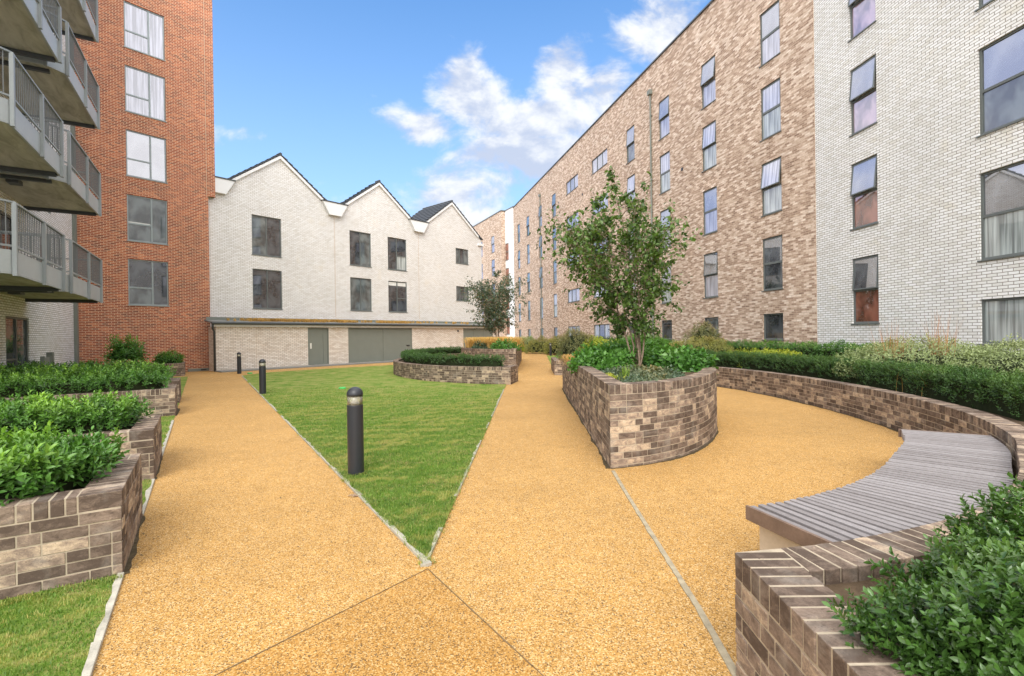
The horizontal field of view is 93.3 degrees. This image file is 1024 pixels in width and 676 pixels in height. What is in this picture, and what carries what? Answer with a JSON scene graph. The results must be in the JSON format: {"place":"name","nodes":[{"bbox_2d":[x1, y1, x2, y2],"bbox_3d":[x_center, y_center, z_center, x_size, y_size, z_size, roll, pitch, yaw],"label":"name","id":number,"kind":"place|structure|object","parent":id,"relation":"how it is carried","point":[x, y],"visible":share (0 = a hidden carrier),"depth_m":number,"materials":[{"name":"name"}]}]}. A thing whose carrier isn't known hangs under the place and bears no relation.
{"place":"outdoors","nodes":[
{"label":"outdoors","id":0,"kind":"place"},
{"bbox_2d":[0,377,187,675],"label":"lawn","id":1,"kind":"structure","parent":0,"point":[100,594],"depth_m":2.64,"materials":[{"name":"green plant"}]},
{"bbox_2d":[0,419,491,605],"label":"edge grass","id":2,"kind":"structure","parent":1,"relation":"on","point":[400,526],"depth_m":4.26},
{"bbox_2d":[242,365,505,559],"bbox_3d":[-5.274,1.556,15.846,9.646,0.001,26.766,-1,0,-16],"label":"lawn","id":3,"kind":"structure","parent":0,"point":[380,377],"depth_m":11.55,"materials":[{"name":"green plant"}]},
{"bbox_2d":[259,359,265,393],"bbox_3d":[-7.115,1.101,13.794,0.182,1.000,0.182,-1,0,0],"label":"bollard light","id":4,"kind":"object","parent":3,"relation":"on","point":[262,378],"visible":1,"depth_m":13.73,"materials":[{"name":"black metal"}]},
{"bbox_2d":[346,387,363,475],"bbox_3d":[-1.785,1.056,5.514,0.182,1.000,0.182,-1,0,0],"label":"bollard light","id":5,"kind":"object","parent":3,"relation":"on","point":[355,439],"visible":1,"depth_m":5.44,"materials":[{"name":"black metal"}]},
{"bbox_2d":[216,569,541,675],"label":"path","id":6,"kind":"structure","parent":0,"point":[421,624],"depth_m":2.44,"materials":[{"name":"gravel"}]},
{"bbox_2d":[214,568,427,675],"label":"path joint","id":7,"kind":"object","parent":6,"relation":"on","point":[312,626],"visible":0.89,"depth_m":2.58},
{"bbox_2d":[428,569,543,675],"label":"path joint","id":8,"kind":"object","parent":6,"relation":"on","point":[500,636],"visible":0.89,"depth_m":2.59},
{"bbox_2d":[212,0,710,225],"label":"sky","id":9,"kind":"structure","parent":0,"point":[469,103],"materials":[{"name":"blue"}]},
{"bbox_2d":[92,352,903,675],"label":"path","id":10,"kind":"structure","parent":0,"point":[220,576],"depth_m":3.80,"materials":[{"name":"gravel"}]},
{"bbox_2d":[0,0,102,370],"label":"balcony apartment block","id":11,"kind":"structure","parent":10,"relation":"on","point":[47,196],"depth_m":13.82,"materials":[{"name":"brick"}]},
{"bbox_2d":[0,211,11,249],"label":"door","id":12,"kind":"structure","parent":11,"relation":"in","point":[2,215],"depth_m":14.46,"materials":[{"name":"grey glass"}]},
{"bbox_2d":[6,316,27,370],"bbox_3d":[-15.469,0.518,15.068,0.070,2.350,2.000,-1,0,-31],"label":"door","id":13,"kind":"structure","parent":11,"relation":"in","point":[16,327],"depth_m":15.07,"materials":[{"name":"clear glass"}]},
{"bbox_2d":[0,453,142,599],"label":"brick planter","id":14,"kind":"object","parent":10,"relation":"on","point":[64,538],"visible":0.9,"depth_m":3.08,"materials":[{"name":"brick"}]},
{"bbox_2d":[0,420,129,505],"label":"laurel hedge","id":15,"kind":"object","parent":14,"relation":"on","point":[32,464],"visible":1,"depth_m":3.31,"materials":[{"name":"green plant"}]},
{"bbox_2d":[5,384,177,416],"bbox_3d":[-9.252,1.390,9.297,4.610,0.614,1.262,-1,0,-33],"label":"brick planter","id":16,"kind":"object","parent":10,"relation":"on","point":[164,400],"visible":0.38,"depth_m":9.85,"materials":[{"name":"brick"}]},
{"bbox_2d":[0,359,176,397],"bbox_3d":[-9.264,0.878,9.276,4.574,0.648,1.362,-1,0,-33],"label":"laurel hedge","id":17,"kind":"object","parent":16,"relation":"on","point":[73,384],"visible":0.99,"depth_m":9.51,"materials":[{"name":"green plant"}]},
{"bbox_2d":[55,415,161,479],"bbox_3d":[-6.122,1.362,4.815,4.210,0.614,1.292,-1,0,-33],"label":"brick planter","id":18,"kind":"object","parent":10,"relation":"on","point":[144,438],"visible":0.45,"depth_m":5.39,"materials":[{"name":"brick"}]},
{"bbox_2d":[0,389,153,438],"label":"laurel hedge","id":19,"kind":"object","parent":18,"relation":"on","point":[99,412],"visible":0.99,"depth_m":5.28,"materials":[{"name":"green plant"}]},
{"bbox_2d":[84,362,184,375],"bbox_3d":[-16.506,1.450,21.183,3.611,0.614,1.711,-1,0,-33],"label":"brick planter","id":20,"kind":"object","parent":10,"relation":"on","point":[180,369],"visible":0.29,"depth_m":21.33,"materials":[{"name":"brick"}]},
{"bbox_2d":[0,358,145,374],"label":"laurel hedge","id":21,"kind":"object","parent":20,"relation":"on","point":[90,363],"visible":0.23,"depth_m":13.81,"materials":[{"name":"green plant"}]},
{"bbox_2d":[100,332,150,362],"bbox_3d":[-16.730,0.455,21.020,1.792,1.413,1.593,-1,0,-12],"label":"shrub","id":22,"kind":"object","parent":20,"relation":"on","point":[121,350],"visible":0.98,"depth_m":20.86,"materials":[{"name":"green plant"}]},
{"bbox_2d":[151,349,185,363],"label":"shrub","id":23,"kind":"object","parent":20,"relation":"on","point":[170,358],"visible":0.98,"depth_m":21.70,"materials":[{"name":"green plant"}]},
{"bbox_2d":[124,515,144,573],"bbox_3d":[-2.921,1.580,3.762,0.053,0.015,1.280,-1,0,-33],"label":"dirt line","id":24,"kind":"object","parent":10,"relation":"on","point":[133,552],"visible":0.67,"depth_m":3.56,"materials":[{"name":"brown soil"}]},
{"bbox_2d":[74,0,214,371],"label":"brick apartment block","id":25,"kind":"structure","parent":10,"relation":"on","point":[148,147],"depth_m":23.25,"materials":[{"name":"red brick"}]},
{"bbox_2d":[123,0,165,61],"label":"window","id":26,"kind":"structure","parent":25,"relation":"in","point":[143,28],"depth_m":23.08,"materials":[{"name":"white glass"}]},
{"bbox_2d":[124,65,166,122],"bbox_3d":[-17.492,-11.635,23.084,0.140,2.185,1.640,-1,0,41],"label":"window","id":27,"kind":"structure","parent":25,"relation":"in","point":[144,91],"depth_m":23.09,"materials":[{"name":"white glass"}]},
{"bbox_2d":[126,129,167,183],"bbox_3d":[-17.450,-8.635,23.094,0.140,2.185,1.640,-1,0,41],"label":"window","id":28,"kind":"structure","parent":25,"relation":"in","point":[145,154],"depth_m":23.09,"materials":[{"name":"white glass"}]},
{"bbox_2d":[127,194,168,245],"bbox_3d":[-17.408,-5.616,23.105,0.140,2.185,1.640,-1,0,41],"label":"window","id":29,"kind":"structure","parent":25,"relation":"in","point":[146,217],"depth_m":23.11,"materials":[{"name":"grey glass"}]},
{"bbox_2d":[128,259,169,306],"bbox_3d":[-17.366,-2.616,23.115,0.140,2.185,1.640,-1,0,41],"label":"window","id":30,"kind":"structure","parent":25,"relation":"in","point":[147,280],"depth_m":23.12,"materials":[{"name":"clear glass"}]},
{"bbox_2d":[168,378,180,402],"bbox_3d":[-10.540,1.401,11.292,4.610,0.614,1.212,-1,0,-33],"label":"brick planter","id":31,"kind":"object","parent":10,"relation":"on","point":[177,381],"visible":0.09,"depth_m":12.08,"materials":[{"name":"brick"}]},
{"bbox_2d":[208,152,483,327],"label":"gabled house terrace","id":32,"kind":"structure","parent":10,"relation":"on","point":[287,239],"depth_m":30.39,"materials":[{"name":"white brick"}]},
{"bbox_2d":[252,214,281,257],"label":"window","id":33,"kind":"structure","parent":32,"relation":"in","point":[266,231],"depth_m":27.53,"materials":[{"name":"grey glass"}]},
{"bbox_2d":[252,269,282,309],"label":"window","id":34,"kind":"structure","parent":32,"relation":"in","point":[267,284],"depth_m":27.55,"materials":[{"name":"grey glass"}]},
{"bbox_2d":[349,230,371,267],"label":"window","id":35,"kind":"structure","parent":32,"relation":"in","point":[360,243],"depth_m":32.11,"materials":[{"name":"grey glass"}]},
{"bbox_2d":[350,277,372,311],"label":"window","id":36,"kind":"structure","parent":32,"relation":"in","point":[360,288],"depth_m":32.10,"materials":[{"name":"clear glass"}]},
{"bbox_2d":[388,237,406,271],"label":"window","id":37,"kind":"structure","parent":32,"relation":"in","point":[396,247],"depth_m":34.32,"materials":[{"name":"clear glass"}]},
{"bbox_2d":[388,281,407,312],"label":"window","id":38,"kind":"structure","parent":32,"relation":"in","point":[397,291],"depth_m":34.37,"materials":[{"name":"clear glass"}]},
{"bbox_2d":[456,248,467,264],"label":"window","id":39,"kind":"structure","parent":32,"relation":"in","point":[461,254],"depth_m":39.16,"materials":[{"name":"clear glass"}]},
{"bbox_2d":[204,317,497,372],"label":"brick store","id":40,"kind":"structure","parent":10,"relation":"on","point":[280,345],"depth_m":28.07,"materials":[{"name":"cream brick"},{"name":"grey painted metal"}]},
{"bbox_2d":[308,328,328,364],"bbox_3d":[-11.240,0.474,28.079,0.110,2.130,1.250,-1,0,41],"label":"door","id":41,"kind":"structure","parent":40,"relation":"in","point":[318,338],"depth_m":28.06,"materials":[{"name":"grey plastic"}]},
{"bbox_2d":[226,318,468,323],"bbox_3d":[-9.094,-1.075,31.481,1.005,0.237,17.459,-1,0,40],"label":"roof sedum","id":42,"kind":"object","parent":40,"relation":"on","point":[312,320],"visible":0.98,"depth_m":28.65,"materials":[{"name":"brown plant"}]},
{"bbox_2d":[348,328,411,362],"bbox_3d":[-8.437,0.418,31.369,0.100,2.140,4.790,-1,0,41],"label":"garage door","id":43,"kind":"structure","parent":40,"relation":"in","point":[364,344],"depth_m":31.10,"materials":[{"name":"grey metal"}]},
{"bbox_2d":[463,328,492,346],"bbox_3d":[-2.665,0.314,38.134,0.080,2.140,3.260,-1,0,41],"label":"garage door","id":44,"kind":"structure","parent":40,"relation":"in","point":[467,332],"depth_m":37.88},
{"bbox_2d":[393,353,517,384],"bbox_3d":[-3.275,1.258,23.122,4.516,0.614,16.143,-1,0,-10],"label":"crescent planter","id":45,"kind":"object","parent":10,"relation":"on","point":[506,374],"visible":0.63,"depth_m":16.32,"materials":[{"name":"brick"}]},
{"bbox_2d":[400,346,506,366],"bbox_3d":[-3.378,0.734,22.993,3.738,0.531,15.060,-1,0,-11],"label":"box hedge","id":46,"kind":"object","parent":45,"relation":"on","point":[431,356],"visible":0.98,"depth_m":17.34,"materials":[{"name":"green plant"}]},
{"bbox_2d":[461,347,521,366],"bbox_3d":[-1.102,1.002,26.271,3.034,1.064,11.608,-1,0,2],"label":"tree planter","id":47,"kind":"object","parent":10,"relation":"on","point":[513,356],"visible":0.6,"depth_m":21.15,"materials":[{"name":"brick"}]},
{"bbox_2d":[460,270,531,336],"bbox_3d":[-0.891,-1.503,25.585,3.832,4.228,4.461,-1,0,0],"label":"garden tree","id":48,"kind":"object","parent":47,"relation":"in","point":[490,311],"visible":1,"depth_m":25.19,"materials":[{"name":"green plant"}]},
{"bbox_2d":[461,336,530,347],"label":"pampas grass","id":49,"kind":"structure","parent":47,"relation":"in","point":[487,341],"depth_m":23.78,"materials":[{"name":"yellow plant"}]},
{"bbox_2d":[490,337,520,350],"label":"leafy shrub","id":50,"kind":"object","parent":47,"relation":"on","point":[503,344],"visible":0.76,"depth_m":22.25,"materials":[{"name":"green plant"}]},
{"bbox_2d":[505,206,514,336],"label":"rendered stair tower","id":51,"kind":"structure","parent":10,"relation":"on","point":[509,237],"depth_m":57.69,"materials":[{"name":"white paint"}]},
{"bbox_2d":[562,355,716,467],"bbox_3d":[2.438,1.044,9.903,2.618,1.064,8.609,-1,0,0],"label":"tree planter","id":52,"kind":"object","parent":10,"relation":"on","point":[627,424],"visible":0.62,"depth_m":6.02,"materials":[{"name":"brick"}]},
{"bbox_2d":[566,340,637,373],"bbox_3d":[1.798,0.417,9.597,1.460,0.745,1.975,-1,0,0],"label":"leafy shrub","id":53,"kind":"object","parent":52,"relation":"on","point":[597,357],"visible":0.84,"depth_m":9.12,"materials":[{"name":"green plant"}]},
{"bbox_2d":[529,166,702,366],"bbox_3d":[2.003,-1.292,9.492,3.224,4.022,3.217,-1,0,15],"label":"birch tree","id":54,"kind":"object","parent":52,"relation":"in","point":[592,259],"visible":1,"depth_m":8.90,"materials":[{"name":"green plant"}]},
{"bbox_2d":[599,336,664,365],"bbox_3d":[2.565,0.368,10.605,2.093,0.818,2.093,-1,0,0],"label":"leafy shrub","id":55,"kind":"object","parent":52,"relation":"in","point":[649,348],"visible":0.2,"depth_m":10.21,"materials":[{"name":"green plant"}]},
{"bbox_2d":[600,363,687,380],"bbox_3d":[2.015,0.559,7.577,1.415,0.349,2.178,-1,0,0],"label":"ground cover","id":56,"kind":"object","parent":52,"relation":"on","point":[668,372],"visible":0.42,"depth_m":7.32,"materials":[{"name":"green plant"}]},
{"bbox_2d":[615,370,672,388],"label":"ground cover","id":57,"kind":"object","parent":52,"relation":"on","point":[637,378],"visible":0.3,"depth_m":6.40,"materials":[{"name":"green plant"}]},
{"bbox_2d":[647,343,719,374],"bbox_3d":[3.116,0.444,8.874,1.195,0.698,1.784,-1,0,0],"label":"leafy shrub","id":58,"kind":"object","parent":52,"relation":"on","point":[684,358],"visible":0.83,"depth_m":8.41,"materials":[{"name":"green plant"}]},
{"bbox_2d":[610,427,718,468],"bbox_3d":[2.884,1.483,8.345,1.232,0.015,6.408,-1,0,22],"label":"dirt line","id":59,"kind":"object","parent":10,"relation":"on","point":[707,444],"visible":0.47,"depth_m":6.16,"materials":[{"name":"brown soil"}]},
{"bbox_2d":[513,0,816,346],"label":"brown brick apartment block","id":60,"kind":"structure","parent":10,"relation":"on","point":[706,118],"depth_m":22.13,"materials":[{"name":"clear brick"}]},
{"bbox_2d":[566,174,577,195],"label":"window","id":61,"kind":"structure","parent":60,"relation":"in","point":[572,184],"depth_m":38.94,"materials":[{"name":"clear glass"}]},
{"bbox_2d":[591,149,607,175],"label":"window","id":62,"kind":"structure","parent":60,"relation":"in","point":[601,160],"depth_m":33.97,"materials":[{"name":"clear glass"}]},
{"bbox_2d":[594,324,609,338],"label":"window","id":63,"kind":"structure","parent":60,"relation":"in","point":[602,330],"depth_m":33.92,"materials":[{"name":"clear glass"}]},
{"bbox_2d":[626,125,634,164],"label":"window","id":64,"kind":"structure","parent":60,"relation":"in","point":[630,133],"depth_m":29.57,"materials":[{"name":"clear glass"}]},
{"bbox_2d":[627,174,634,211],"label":"window","id":65,"kind":"structure","parent":60,"relation":"in","point":[631,180],"depth_m":29.52,"materials":[{"name":"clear glass"}]},
{"bbox_2d":[658,95,668,140],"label":"window","id":66,"kind":"structure","parent":60,"relation":"in","point":[664,104],"depth_m":26.00,"materials":[{"name":"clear glass"}]},
{"bbox_2d":[659,151,669,194],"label":"window","id":67,"kind":"structure","parent":60,"relation":"in","point":[664,159],"depth_m":26.04,"materials":[{"name":"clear glass"}]},
{"bbox_2d":[660,209,670,247],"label":"window","id":68,"kind":"structure","parent":60,"relation":"in","point":[664,213],"depth_m":25.96,"materials":[{"name":"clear glass"}]},
{"bbox_2d":[662,320,671,339],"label":"window","id":69,"kind":"structure","parent":60,"relation":"in","point":[666,324],"depth_m":26.05,"materials":[{"name":"clear glass"}]},
{"bbox_2d":[700,55,715,110],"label":"window","id":70,"kind":"structure","parent":60,"relation":"in","point":[708,90],"depth_m":22.41,"materials":[{"name":"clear glass"}]},
{"bbox_2d":[701,120,716,172],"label":"window","id":71,"kind":"structure","parent":60,"relation":"in","point":[709,132],"depth_m":22.41,"materials":[{"name":"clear glass"}]},
{"bbox_2d":[702,186,717,235],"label":"window","id":72,"kind":"structure","parent":60,"relation":"in","point":[709,196],"depth_m":22.44,"materials":[{"name":"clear glass"}]},
{"bbox_2d":[703,251,718,298],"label":"window","id":73,"kind":"structure","parent":60,"relation":"in","point":[710,260],"depth_m":22.41,"materials":[{"name":"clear glass"}]},
{"bbox_2d":[759,0,780,67],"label":"window","id":74,"kind":"structure","parent":60,"relation":"in","point":[770,19],"depth_m":18.84,"materials":[{"name":"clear glass"}]},
{"bbox_2d":[759,78,781,141],"bbox_3d":[10.076,-8.865,18.813,0.140,2.085,1.080,-1,0,-14],"label":"window","id":75,"kind":"structure","parent":60,"relation":"in","point":[770,95],"depth_m":18.85,"materials":[{"name":"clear glass"}]},
{"bbox_2d":[760,157,781,216],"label":"window","id":76,"kind":"structure","parent":60,"relation":"in","point":[771,196],"depth_m":18.82,"materials":[{"name":"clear glass"}]},
{"bbox_2d":[761,235,782,291],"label":"window","id":77,"kind":"structure","parent":60,"relation":"in","point":[772,247],"depth_m":18.86,"materials":[{"name":"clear glass"}]},
{"bbox_2d":[764,313,783,340],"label":"window","id":78,"kind":"structure","parent":60,"relation":"in","point":[773,323],"depth_m":18.89,"materials":[{"name":"clear glass"}]},
{"bbox_2d":[611,470,735,675],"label":"path strip","id":79,"kind":"object","parent":10,"relation":"on","point":[725,656],"visible":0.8,"depth_m":2.87,"materials":[{"name":"concrete"}]},
{"bbox_2d":[551,357,1023,675],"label":"curved retaining wall","id":80,"kind":"structure","parent":10,"relation":"on","point":[787,624],"depth_m":2.10,"materials":[{"name":"brick"}]},
{"bbox_2d":[558,349,1023,668],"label":"soil bed","id":81,"kind":"object","parent":80,"relation":"in","point":[856,588],"visible":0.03,"depth_m":1.99,"materials":[{"name":"brown soil"}]},
{"bbox_2d":[524,335,548,353],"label":"autumn shrub","id":82,"kind":"object","parent":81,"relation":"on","point":[535,345],"visible":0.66,"depth_m":42.02,"materials":[{"name":"green plant"}]},
{"bbox_2d":[542,334,565,354],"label":"autumn shrub","id":83,"kind":"object","parent":81,"relation":"on","point":[554,344],"visible":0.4,"depth_m":39.23,"materials":[{"name":"green plant"}]},
{"bbox_2d":[555,327,594,356],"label":"bronze shrub","id":84,"kind":"object","parent":81,"relation":"on","point":[573,342],"visible":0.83,"depth_m":20.38,"materials":[{"name":"green plant"}]},
{"bbox_2d":[617,333,670,347],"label":"leafy shrub","id":85,"kind":"object","parent":81,"relation":"on","point":[660,341],"visible":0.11,"depth_m":20.05,"materials":[{"name":"green plant"}]},
{"bbox_2d":[667,335,734,352],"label":"bronze shrub","id":86,"kind":"object","parent":81,"relation":"on","point":[712,344],"visible":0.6,"depth_m":16.82,"materials":[{"name":"green plant"}]},
{"bbox_2d":[682,321,722,344],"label":"bronze shrub","id":87,"kind":"object","parent":81,"relation":"on","point":[701,330],"visible":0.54,"depth_m":18.71,"materials":[{"name":"green plant"}]},
{"bbox_2d":[721,338,908,361],"bbox_3d":[9.239,0.437,16.802,1.357,0.851,8.841,-1,0,-12],"label":"back hedge","id":88,"kind":"object","parent":81,"relation":"on","point":[825,349],"visible":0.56,"depth_m":15.44,"materials":[{"name":"green plant"}]},
{"bbox_2d":[698,348,1023,421],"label":"box hedge","id":89,"kind":"object","parent":81,"relation":"on","point":[994,392],"visible":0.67,"depth_m":7.75,"materials":[{"name":"green plant"}]},
{"bbox_2d":[868,310,964,359],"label":"seed head grass","id":90,"kind":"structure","parent":81,"relation":"on","point":[937,333],"depth_m":9.07,"materials":[{"name":"plant"}]},
{"bbox_2d":[832,332,1002,378],"bbox_3d":[8.114,0.347,9.565,3.180,0.951,2.782,-1,0,0],"label":"variegated shrub","id":91,"kind":"object","parent":81,"relation":"on","point":[925,355],"visible":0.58,"depth_m":9.11,"materials":[{"name":"green plant"}]},
{"bbox_2d":[822,471,1023,675],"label":"box shrub","id":92,"kind":"object","parent":81,"relation":"on","point":[957,609],"visible":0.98,"depth_m":1.45,"materials":[{"name":"green plant"}]},
{"bbox_2d":[945,333,1023,376],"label":"variegated shrub","id":93,"kind":"object","parent":81,"relation":"on","point":[1010,360],"visible":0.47,"depth_m":8.29,"materials":[{"name":"green plant"}]},
{"bbox_2d":[746,429,1012,549],"bbox_3d":[3.232,1.276,3.836,4.222,0.472,1.054,-1,0,-39],"label":"curved bench","id":94,"kind":"object","parent":10,"relation":"on","point":[919,478],"visible":0.69,"depth_m":3.23,"materials":[{"name":"wood"}]},
{"bbox_2d":[813,0,1023,352],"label":"pale brick apartment block","id":95,"kind":"structure","parent":10,"relation":"on","point":[919,140],"depth_m":13.00,"materials":[{"name":"white brick"}]},
{"bbox_2d":[847,0,875,42],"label":"window","id":96,"kind":"structure","parent":95,"relation":"in","point":[862,14],"depth_m":14.96,"materials":[{"name":"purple glass"}]},
{"bbox_2d":[849,54,877,137],"bbox_3d":[10.777,-7.411,14.836,0.171,2.085,1.060,-1,0,-5],"label":"window","id":97,"kind":"structure","parent":95,"relation":"in","point":[864,109],"depth_m":14.84,"materials":[{"name":"glass"}]},
{"bbox_2d":[850,154,878,230],"bbox_3d":[10.819,-4.441,14.847,0.171,2.085,1.060,-1,0,-5],"label":"window","id":98,"kind":"structure","parent":95,"relation":"in","point":[865,204],"depth_m":14.85,"materials":[{"name":"glass"}]},
{"bbox_2d":[851,254,879,324],"bbox_3d":[10.876,-1.461,14.858,0.140,2.085,1.060,-1,0,-5],"label":"window","id":99,"kind":"structure","parent":95,"relation":"in","point":[865,269],"depth_m":14.86,"materials":[{"name":"red glass"}]},
{"bbox_2d":[976,25,1023,137],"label":"window","id":100,"kind":"structure","parent":95,"relation":"in","point":[1001,63],"depth_m":11.03,"materials":[{"name":"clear glass"}]},
{"bbox_2d":[977,161,1023,261],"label":"window","id":101,"kind":"structure","parent":95,"relation":"in","point":[1002,189],"depth_m":11.06,"materials":[{"name":"clear glass"}]},
{"bbox_2d":[979,296,1023,345],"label":"window","id":102,"kind":"structure","parent":95,"relation":"in","point":[1001,317],"depth_m":11.10,"materials":[{"name":"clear glass"}]},
{"label":"ground","id":103,"kind":"structure","parent":0,"visible":0},
{"bbox_2d":[81,572,123,675],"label":"kerb","id":104,"kind":"structure","parent":103,"relation":"on","point":[93,655],"depth_m":2.55,"materials":[{"name":"concrete"}]},
{"bbox_2d":[241,375,431,566],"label":"kerb","id":105,"kind":"structure","parent":103,"relation":"on","point":[413,551],"depth_m":4.44,"materials":[{"name":"concrete"}]},
{"bbox_2d":[420,389,503,566],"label":"kerb","id":106,"kind":"structure","parent":103,"relation":"on","point":[423,564],"depth_m":4.78,"materials":[{"name":"concrete"}]},
{"bbox_2d":[473,210,506,336],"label":"brown brick block","id":107,"kind":"structure","parent":103,"relation":"on","point":[490,230],"depth_m":60.68,"materials":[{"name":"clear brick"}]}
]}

